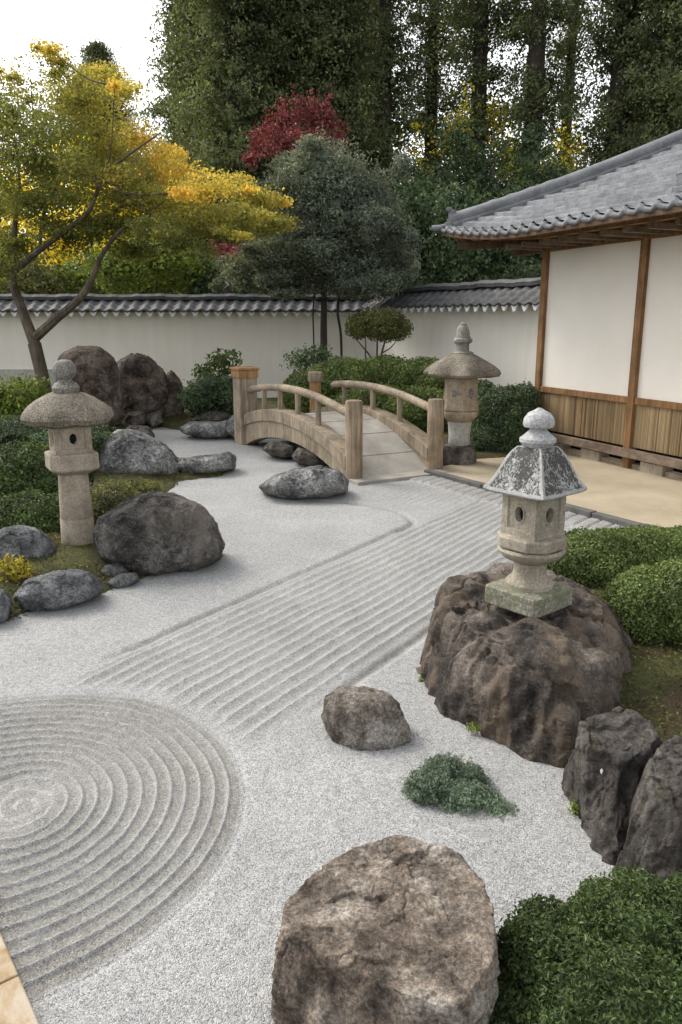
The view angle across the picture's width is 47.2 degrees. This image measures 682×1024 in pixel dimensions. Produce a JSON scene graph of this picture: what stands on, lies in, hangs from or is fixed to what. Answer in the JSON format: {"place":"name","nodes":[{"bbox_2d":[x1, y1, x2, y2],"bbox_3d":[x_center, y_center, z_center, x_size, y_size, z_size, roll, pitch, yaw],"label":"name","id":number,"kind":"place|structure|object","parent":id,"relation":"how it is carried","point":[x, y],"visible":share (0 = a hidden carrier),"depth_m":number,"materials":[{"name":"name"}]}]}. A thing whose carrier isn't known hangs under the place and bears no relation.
{"place":"outdoors","nodes":[
{"label":"outdoors","id":0,"kind":"place"},
{"bbox_2d":[0,397,508,619],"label":"moss bank","id":1,"kind":"structure","parent":0,"point":[92,554],"depth_m":7.36,"materials":[{"name":"green plant"}]},
{"bbox_2d":[0,588,12,622],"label":"rock","id":2,"kind":"object","parent":1,"relation":"on","point":[6,602],"visible":1,"depth_m":5.80,"materials":[{"name":"grey stone"}]},
{"bbox_2d":[0,553,34,581],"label":"plant","id":3,"kind":"object","parent":1,"relation":"on","point":[10,567],"visible":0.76,"depth_m":6.50,"materials":[{"name":"yellow plant"}]},
{"bbox_2d":[0,370,52,419],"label":"shrub","id":4,"kind":"object","parent":1,"relation":"on","point":[20,397],"visible":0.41,"depth_m":13.83,"materials":[{"name":"green plant"}]},
{"bbox_2d":[0,525,57,560],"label":"rock","id":5,"kind":"object","parent":1,"relation":"on","point":[26,542],"visible":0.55,"depth_m":6.97,"materials":[{"name":"grey stone"}]},
{"bbox_2d":[0,486,93,531],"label":"shrub","id":6,"kind":"object","parent":1,"relation":"on","point":[36,508],"visible":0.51,"depth_m":7.91,"materials":[{"name":"green plant"}]},
{"bbox_2d":[0,438,98,496],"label":"shrub","id":7,"kind":"object","parent":1,"relation":"on","point":[22,467],"visible":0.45,"depth_m":8.73,"materials":[{"name":"green plant"}]},
{"bbox_2d":[12,569,103,610],"bbox_3d":[-2.247,0.630,6.231,0.666,0.362,0.541,0,14,0],"label":"rock","id":8,"kind":"object","parent":1,"relation":"on","point":[57,590],"visible":0.98,"depth_m":6.04,"materials":[{"name":"grey stone"}]},
{"bbox_2d":[0,413,116,452],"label":"shrub","id":9,"kind":"object","parent":1,"relation":"on","point":[14,427],"visible":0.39,"depth_m":11.01,"materials":[{"name":"green plant"}]},
{"bbox_2d":[20,359,113,545],"bbox_3d":[-2.542,-0.474,7.374,0.807,1.903,0.842,0,14,0],"label":"stone lantern","id":10,"kind":"object","parent":1,"relation":"on","point":[67,414],"visible":0.98,"depth_m":7.17,"materials":[{"name":"stone"}]},
{"bbox_2d":[55,346,123,426],"bbox_3d":[-5.029,-2.434,15.657,1.385,1.782,1.689,0,14,0],"label":"boulder","id":11,"kind":"object","parent":1,"relation":"on","point":[97,375],"visible":0.52,"depth_m":15.02,"materials":[{"name":"brown stone"}]},
{"bbox_2d":[91,477,164,526],"bbox_3d":[-2.304,-0.060,8.231,0.800,0.632,1.063,0,14,0],"label":"shrub","id":12,"kind":"object","parent":1,"relation":"on","point":[109,496],"visible":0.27,"depth_m":8.00,"materials":[{"name":"green plant"}]},
{"bbox_2d":[0,412,268,620],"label":"ground cover","id":13,"kind":"object","parent":1,"relation":"on","point":[40,571],"visible":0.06,"depth_m":7.16,"materials":[{"name":"green plant"}]},
{"bbox_2d":[124,411,146,424],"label":"rock","id":14,"kind":"object","parent":1,"relation":"on","point":[137,418],"visible":0.71,"depth_m":16.26,"materials":[{"name":"grey stone"}]},
{"bbox_2d":[97,429,179,474],"bbox_3d":[-2.959,-0.791,11.442,1.240,0.873,1.246,0,14,0],"label":"rock","id":15,"kind":"object","parent":1,"relation":"on","point":[124,451],"visible":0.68,"depth_m":10.95,"materials":[{"name":"stone"}]},
{"bbox_2d":[126,425,154,437],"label":"rock","id":16,"kind":"object","parent":1,"relation":"on","point":[147,430],"visible":0.46,"depth_m":14.16,"materials":[{"name":"grey stone"}]},
{"bbox_2d":[117,353,167,417],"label":"boulder","id":17,"kind":"object","parent":1,"relation":"on","point":[142,377],"visible":0.65,"depth_m":16.80,"materials":[{"name":"stone"}]},
{"bbox_2d":[0,38,304,391],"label":"maple","id":18,"kind":"object","parent":1,"relation":"on","point":[178,202],"visible":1,"depth_m":15.80,"materials":[{"name":"yellow plant"}]},
{"bbox_2d":[92,491,224,575],"bbox_3d":[-1.669,0.205,7.219,1.181,0.859,1.037,0,14,0],"label":"boulder","id":19,"kind":"object","parent":1,"relation":"on","point":[153,533],"visible":0.9,"depth_m":6.85,"materials":[{"name":"stone"}]},
{"bbox_2d":[163,370,183,416],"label":"boulder","id":20,"kind":"object","parent":1,"relation":"on","point":[173,385],"visible":0.38,"depth_m":17.36,"materials":[{"name":"brown stone"}]},
{"bbox_2d":[176,370,233,417],"bbox_3d":[-2.650,-2.494,16.448,1.574,0.996,1.222,0,14,0],"label":"shrub","id":21,"kind":"object","parent":1,"relation":"on","point":[209,391],"visible":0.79,"depth_m":16.11,"materials":[{"name":"green plant"}]},
{"bbox_2d":[178,451,236,473],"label":"rock","id":22,"kind":"object","parent":1,"relation":"on","point":[215,463],"visible":0.8,"depth_m":11.32,"materials":[{"name":"stone"}]},
{"bbox_2d":[190,348,242,379],"bbox_3d":[-2.712,-3.000,16.976,1.165,1.130,0.875,0,14,0],"label":"shrub","id":23,"kind":"object","parent":1,"relation":"on","point":[219,360],"visible":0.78,"depth_m":16.85,"materials":[{"name":"green plant"}]},
{"bbox_2d":[279,343,332,370],"bbox_3d":[-0.736,-3.457,17.819,0.922,0.811,1.166,13,19,43],"label":"shrub","id":24,"kind":"object","parent":1,"relation":"on","point":[304,360],"visible":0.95,"depth_m":17.66,"materials":[{"name":"green plant"}]},
{"bbox_2d":[208,127,424,362],"bbox_3d":[-0.619,-6.009,19.410,5.490,6.474,3.650,0,14,0],"label":"grey leaved tree","id":25,"kind":"object","parent":1,"relation":"on","point":[330,222],"visible":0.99,"depth_m":18.64,"materials":[{"name":"green plant"}]},
{"bbox_2d":[312,293,314,356],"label":"bare stem","id":26,"kind":"object","parent":25,"relation":"attached to","point":[313,319],"visible":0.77,"depth_m":20.37,"materials":[{"name":"brown plant"}]},
{"bbox_2d":[336,294,342,357],"bbox_3d":[-0.035,-4.551,20.505,0.173,2.314,0.066,0,14,0],"label":"bare stem","id":27,"kind":"object","parent":1,"relation":"on","point":[340,329],"visible":0.73,"depth_m":20.41,"materials":[{"name":"brown plant"}]},
{"bbox_2d":[277,354,447,430],"bbox_3d":[0.761,-2.560,16.533,4.157,1.510,2.758,8,16,29],"label":"hedge mound","id":28,"kind":"object","parent":1,"relation":"on","point":[406,376],"visible":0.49,"depth_m":16.40,"materials":[{"name":"green plant"}]},
{"bbox_2d":[345,306,413,358],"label":"cloud pruned tree","id":29,"kind":"object","parent":1,"relation":"on","point":[382,325],"visible":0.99,"depth_m":17.87,"materials":[{"name":"green plant"}]},
{"bbox_2d":[470,377,541,452],"bbox_3d":[2.777,-1.659,13.485,1.478,1.290,1.487,0,14,0],"label":"bush","id":30,"kind":"object","parent":1,"relation":"on","point":[497,424],"visible":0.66,"depth_m":13.01,"materials":[{"name":"green plant"}]},
{"bbox_2d":[0,427,628,1023],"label":"gravel","id":31,"kind":"structure","parent":0,"point":[192,795],"depth_m":4.04,"materials":[{"name":"grey gravel"}]},
{"bbox_2d":[100,563,129,575],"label":"stone","id":32,"kind":"object","parent":31,"relation":"on","point":[114,569],"visible":0.61,"depth_m":6.80,"materials":[{"name":"grey stone"}]},
{"bbox_2d":[106,572,139,588],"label":"stone","id":33,"kind":"object","parent":31,"relation":"on","point":[123,580],"visible":0.89,"depth_m":6.61,"materials":[{"name":"grey stone"}]},
{"bbox_2d":[145,413,162,427],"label":"rock","id":34,"kind":"object","parent":31,"relation":"on","point":[153,420],"visible":1,"depth_m":16.28,"materials":[{"name":"stone"}]},
{"bbox_2d":[179,420,230,438],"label":"rock","id":35,"kind":"object","parent":31,"relation":"on","point":[207,429],"visible":0.94,"depth_m":14.67,"materials":[{"name":"stone"}]},
{"bbox_2d":[191,408,232,421],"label":"rock","id":36,"kind":"object","parent":31,"relation":"on","point":[219,415],"visible":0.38,"depth_m":16.25,"materials":[{"name":"grey stone"}]},
{"bbox_2d":[225,415,234,438],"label":"rock","id":37,"kind":"object","parent":31,"relation":"on","point":[229,429],"visible":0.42,"depth_m":14.57,"materials":[{"name":"stone"}]},
{"bbox_2d":[263,441,296,458],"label":"rock","id":38,"kind":"object","parent":31,"relation":"on","point":[279,449],"visible":0.89,"depth_m":12.50,"materials":[{"name":"stone"}]},
{"bbox_2d":[258,465,348,499],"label":"rock","id":39,"kind":"object","parent":31,"relation":"on","point":[316,482],"visible":0.91,"depth_m":9.70,"materials":[{"name":"stone"}]},
{"bbox_2d":[292,447,326,466],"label":"rock","id":40,"kind":"object","parent":31,"relation":"on","point":[305,457],"visible":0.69,"depth_m":11.84,"materials":[{"name":"stone"}]},
{"bbox_2d":[229,366,454,485],"bbox_3d":[-0.162,-1.544,12.817,1.780,1.485,4.460,-8,16,-28],"label":"footbridge","id":41,"kind":"object","parent":31,"relation":"on","point":[357,442],"visible":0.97,"depth_m":11.97,"materials":[{"name":"brown wood"}]},
{"bbox_2d":[321,685,410,750],"bbox_3d":[0.136,1.145,4.253,0.491,0.379,0.348,0,14,0],"label":"rock","id":42,"kind":"object","parent":31,"relation":"on","point":[362,718],"visible":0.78,"depth_m":4.14,"materials":[{"name":"stone"}]},
{"bbox_2d":[270,835,499,1023],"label":"boulder","id":43,"kind":"object","parent":31,"relation":"on","point":[396,929],"visible":0.96,"depth_m":2.43,"materials":[{"name":"brown stone"}]},
{"bbox_2d":[399,751,519,820],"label":"juniper","id":44,"kind":"object","parent":31,"relation":"on","point":[451,783],"visible":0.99,"depth_m":3.65,"materials":[{"name":"green plant"}]},
{"bbox_2d":[465,722,482,734],"bbox_3d":[0.723,1.176,4.254,0.104,0.069,0.080,10,17,34],"label":"weed","id":45,"kind":"object","parent":31,"relation":"on","point":[477,728],"visible":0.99,"depth_m":4.25,"materials":[{"name":"green plant"}]},
{"bbox_2d":[567,799,580,818],"bbox_3d":[1.079,1.355,3.568,0.092,0.128,0.098,9,17,33],"label":"weed","id":46,"kind":"object","parent":31,"relation":"on","point":[573,805],"visible":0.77,"depth_m":3.56,"materials":[{"name":"green plant"}]},
{"bbox_2d":[488,861,681,1023],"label":"bush","id":47,"kind":"object","parent":31,"relation":"on","point":[609,951],"visible":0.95,"depth_m":2.47,"materials":[{"name":"green plant"}]},
{"bbox_2d":[0,0,671,256],"label":"sky","id":48,"kind":"structure","parent":0,"point":[124,24],"materials":[{"name":"white"}]},
{"bbox_2d":[443,453,681,527],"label":"sand court","id":49,"kind":"object","parent":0,"point":[630,494],"visible":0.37,"depth_m":10.29,"materials":[{"name":"beige sand"}]},
{"bbox_2d":[423,322,500,465],"bbox_3d":[1.843,-1.777,12.022,1.127,2.235,1.246,0,14,0],"label":"stone lantern","id":50,"kind":"object","parent":49,"relation":"on","point":[461,369],"visible":0.96,"depth_m":11.80,"materials":[{"name":"stone"}]},
{"bbox_2d":[482,483,596,518],"bbox_3d":[2.396,-0.102,9.657,0.110,0.191,1.841,-8,16,-31],"label":"kerb stone","id":51,"kind":"object","parent":49,"relation":"on","point":[577,510],"visible":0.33,"depth_m":9.02,"materials":[{"name":"grey stone"}]},
{"bbox_2d":[431,129,681,480],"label":"house","id":52,"kind":"structure","parent":49,"relation":"on","point":[604,237],"depth_m":11.77,"materials":[{"name":"beige paint"}]},
{"bbox_2d":[586,585,681,742],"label":"moss slope","id":53,"kind":"structure","parent":0,"point":[650,687],"depth_m":4.45,"materials":[{"name":"green plant"}]},
{"bbox_2d":[416,562,633,767],"bbox_3d":[1.170,0.851,4.911,1.449,0.682,2.154,6,15,21],"label":"boulder","id":54,"kind":"object","parent":53,"relation":"on","point":[533,689],"visible":0.77,"depth_m":4.31,"materials":[{"name":"stone"}]},
{"bbox_2d":[483,408,586,617],"bbox_3d":[1.164,-0.021,4.711,0.435,1.214,0.435,-11,18,-39],"label":"stone lantern","id":55,"kind":"object","parent":54,"relation":"on","point":[535,480],"visible":1,"depth_m":4.61,"materials":[{"name":"grey stone"}]},
{"bbox_2d":[561,706,662,864],"bbox_3d":[1.247,1.203,3.645,0.521,0.569,0.951,8,16,31],"label":"boulder","id":56,"kind":"object","parent":53,"relation":"on","point":[613,752],"visible":0.71,"depth_m":3.40,"materials":[{"name":"grey stone"}]},
{"bbox_2d":[547,524,681,587],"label":"hedge mound","id":57,"kind":"object","parent":53,"relation":"on","point":[598,557],"visible":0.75,"depth_m":6.21,"materials":[{"name":"green plant"}]},
{"bbox_2d":[564,586,681,768],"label":"ground cover","id":58,"kind":"object","parent":53,"relation":"on","point":[658,686],"visible":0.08,"depth_m":4.48,"materials":[{"name":"green plant"}]},
{"bbox_2d":[601,556,681,644],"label":"hedge mound","id":59,"kind":"object","parent":53,"relation":"on","point":[645,606],"visible":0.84,"depth_m":5.01,"materials":[{"name":"green plant"}]},
{"bbox_2d":[613,735,681,889],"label":"boulder","id":60,"kind":"object","parent":53,"relation":"on","point":[652,844],"visible":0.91,"depth_m":3.09,"materials":[{"name":"grey stone"}]},
{"label":"ground","id":61,"kind":"structure","parent":0,"visible":0},
{"bbox_2d":[0,933,17,984],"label":"paving slab","id":62,"kind":"structure","parent":61,"relation":"on","point":[8,971],"depth_m":2.66,"materials":[{"name":"stone"}]},
{"bbox_2d":[0,977,38,1023],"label":"paving slab","id":63,"kind":"structure","parent":61,"relation":"on","point":[16,1007],"depth_m":2.51,"materials":[{"name":"stone"}]},
{"bbox_2d":[0,252,103,294],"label":"green maple","id":64,"kind":"object","parent":61,"relation":"on","point":[36,280],"visible":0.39,"depth_m":23.94,"materials":[{"name":"green plant"}]},
{"bbox_2d":[0,127,202,291],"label":"golden tree","id":65,"kind":"object","parent":61,"relation":"on","point":[4,222],"visible":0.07,"depth_m":28.11,"materials":[{"name":"yellow plant"}]},
{"bbox_2d":[54,37,155,253],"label":"distant conifer","id":66,"kind":"object","parent":61,"relation":"on","point":[95,49],"visible":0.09,"depth_m":53.60,"materials":[{"name":"green plant"}]},
{"bbox_2d":[47,231,218,294],"bbox_3d":[-6.301,-6.365,24.675,5.495,5.190,4.316,-5,15,-19],"label":"green maple","id":67,"kind":"object","parent":61,"relation":"on","point":[154,276],"visible":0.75,"depth_m":23.72,"materials":[{"name":"green plant"}]},
{"bbox_2d":[131,0,207,293],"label":"conifer","id":68,"kind":"object","parent":61,"relation":"on","point":[154,112],"visible":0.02,"depth_m":38.35,"materials":[{"name":"green plant"}]},
{"bbox_2d":[0,293,374,397],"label":"garden wall","id":69,"kind":"structure","parent":61,"relation":"on","point":[180,335],"depth_m":21.91,"materials":[{"name":"white paint"}]},
{"bbox_2d":[139,0,260,293],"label":"conifer","id":70,"kind":"object","parent":61,"relation":"on","point":[176,56],"visible":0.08,"depth_m":32.20,"materials":[{"name":"green plant"}]},
{"bbox_2d":[176,253,262,294],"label":"broadleaf tree","id":71,"kind":"object","parent":61,"relation":"on","point":[204,288],"visible":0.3,"depth_m":24.83,"materials":[{"name":"green plant"}]},
{"bbox_2d":[208,235,241,293],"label":"red maple","id":72,"kind":"object","parent":61,"relation":"on","point":[225,247],"visible":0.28,"depth_m":22.78,"materials":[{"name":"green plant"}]},
{"bbox_2d":[151,0,315,294],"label":"conifer","id":73,"kind":"object","parent":61,"relation":"on","point":[228,78],"visible":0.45,"depth_m":29.33,"materials":[{"name":"green plant"}]},
{"bbox_2d":[1,225,539,309],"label":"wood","id":74,"kind":"object","parent":61,"relation":"on","point":[69,264],"depth_m":51.89,"materials":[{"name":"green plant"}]},
{"bbox_2d":[193,0,351,309],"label":"conifer","id":75,"kind":"object","parent":61,"relation":"on","point":[283,57],"visible":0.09,"depth_m":30.49,"materials":[{"name":"green plant"}]},
{"bbox_2d":[239,84,352,266],"bbox_3d":[-1.337,-8.953,25.495,3.806,9.827,3.106,0,14,0],"label":"red maple","id":76,"kind":"object","parent":61,"relation":"on","point":[271,137],"visible":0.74,"depth_m":24.79,"materials":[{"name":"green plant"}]},
{"bbox_2d":[257,0,407,309],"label":"conifer","id":77,"kind":"object","parent":61,"relation":"on","point":[331,35],"visible":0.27,"depth_m":30.07,"materials":[{"name":"green plant"}]},
{"bbox_2d":[313,0,415,179],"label":"conifer","id":78,"kind":"object","parent":61,"relation":"on","point":[414,8],"visible":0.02,"depth_m":38.98,"materials":[{"name":"green plant"}]},
{"bbox_2d":[305,0,453,306],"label":"conifer","id":79,"kind":"object","parent":61,"relation":"on","point":[383,66],"visible":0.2,"depth_m":32.23,"materials":[{"name":"green plant"}]},
{"bbox_2d":[362,173,450,285],"bbox_3d":[2.118,-7.462,25.690,3.577,6.836,3.081,13,19,42],"label":"broadleaf tree","id":80,"kind":"object","parent":61,"relation":"on","point":[415,204],"visible":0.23,"depth_m":24.49,"materials":[{"name":"green plant"}]},
{"bbox_2d":[391,0,499,252],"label":"conifer","id":81,"kind":"object","parent":61,"relation":"on","point":[433,110],"visible":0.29,"depth_m":35.95,"materials":[{"name":"green plant"}]},
{"bbox_2d":[362,277,540,392],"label":"garden wall","id":82,"kind":"structure","parent":61,"relation":"on","point":[503,329],"depth_m":17.62,"materials":[{"name":"white paint"}]},
{"bbox_2d":[424,469,484,488],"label":"kerb stone","id":83,"kind":"object","parent":61,"relation":"on","point":[462,480],"visible":0.36,"depth_m":10.83,"materials":[{"name":"grey stone"}]},
{"bbox_2d":[399,81,521,245],"bbox_3d":[4.482,-10.935,31.212,4.749,10.948,3.880,0,14,0],"label":"golden tree","id":84,"kind":"object","parent":61,"relation":"on","point":[417,126],"visible":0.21,"depth_m":30.18,"materials":[{"name":"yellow plant"}]},
{"bbox_2d":[419,179,521,303],"bbox_3d":[4.356,-6.917,24.532,3.829,6.331,3.481,0,14,0],"label":"broadleaf tree","id":85,"kind":"object","parent":61,"relation":"on","point":[472,265],"visible":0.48,"depth_m":23.55,"materials":[{"name":"green plant"}]},
{"bbox_2d":[396,0,565,254],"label":"conifer","id":86,"kind":"object","parent":61,"relation":"on","point":[473,20],"visible":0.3,"depth_m":33.01,"materials":[{"name":"green plant"}]},
{"bbox_2d":[388,113,585,203],"bbox_3d":[5.625,-9.914,29.767,7.661,9.655,4.049,3,14,13],"label":"broadleaf tree","id":87,"kind":"object","parent":61,"relation":"on","point":[551,171],"visible":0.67,"depth_m":28.50,"materials":[{"name":"green plant"}]},
{"bbox_2d":[487,179,541,279],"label":"broadleaf tree","id":88,"kind":"object","parent":61,"relation":"on","point":[530,266],"visible":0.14,"depth_m":23.31,"materials":[{"name":"green plant"}]},
{"bbox_2d":[466,88,590,177],"bbox_3d":[8.387,-12.529,35.352,6.356,12.070,3.828,-3,14,-12],"label":"golden tree","id":89,"kind":"object","parent":61,"relation":"on","point":[503,105],"visible":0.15,"depth_m":34.04,"materials":[{"name":"yellow plant"}]},
{"bbox_2d":[459,0,607,202],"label":"conifer","id":90,"kind":"object","parent":61,"relation":"on","point":[536,88],"visible":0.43,"depth_m":31.30,"materials":[{"name":"green plant"}]},
{"bbox_2d":[519,0,609,172],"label":"conifer","id":91,"kind":"object","parent":61,"relation":"on","point":[581,68],"visible":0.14,"depth_m":35.87,"materials":[{"name":"green plant"}]},
{"bbox_2d":[547,0,673,170],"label":"conifer","id":92,"kind":"object","parent":61,"relation":"on","point":[614,55],"visible":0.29,"depth_m":30.52,"materials":[{"name":"green plant"}]},
{"bbox_2d":[592,512,643,526],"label":"kerb stone","id":93,"kind":"object","parent":61,"relation":"on","point":[612,519],"visible":0.43,"depth_m":8.59,"materials":[{"name":"grey stone"}]},
{"bbox_2d":[584,0,668,142],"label":"conifer","id":94,"kind":"object","parent":61,"relation":"on","point":[634,68],"visible":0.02,"depth_m":39.55,"materials":[{"name":"green plant"}]},
{"bbox_2d":[580,0,681,163],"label":"conifer","id":95,"kind":"object","parent":61,"relation":"on","point":[667,111],"visible":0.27,"depth_m":28.52,"materials":[{"name":"green plant"}]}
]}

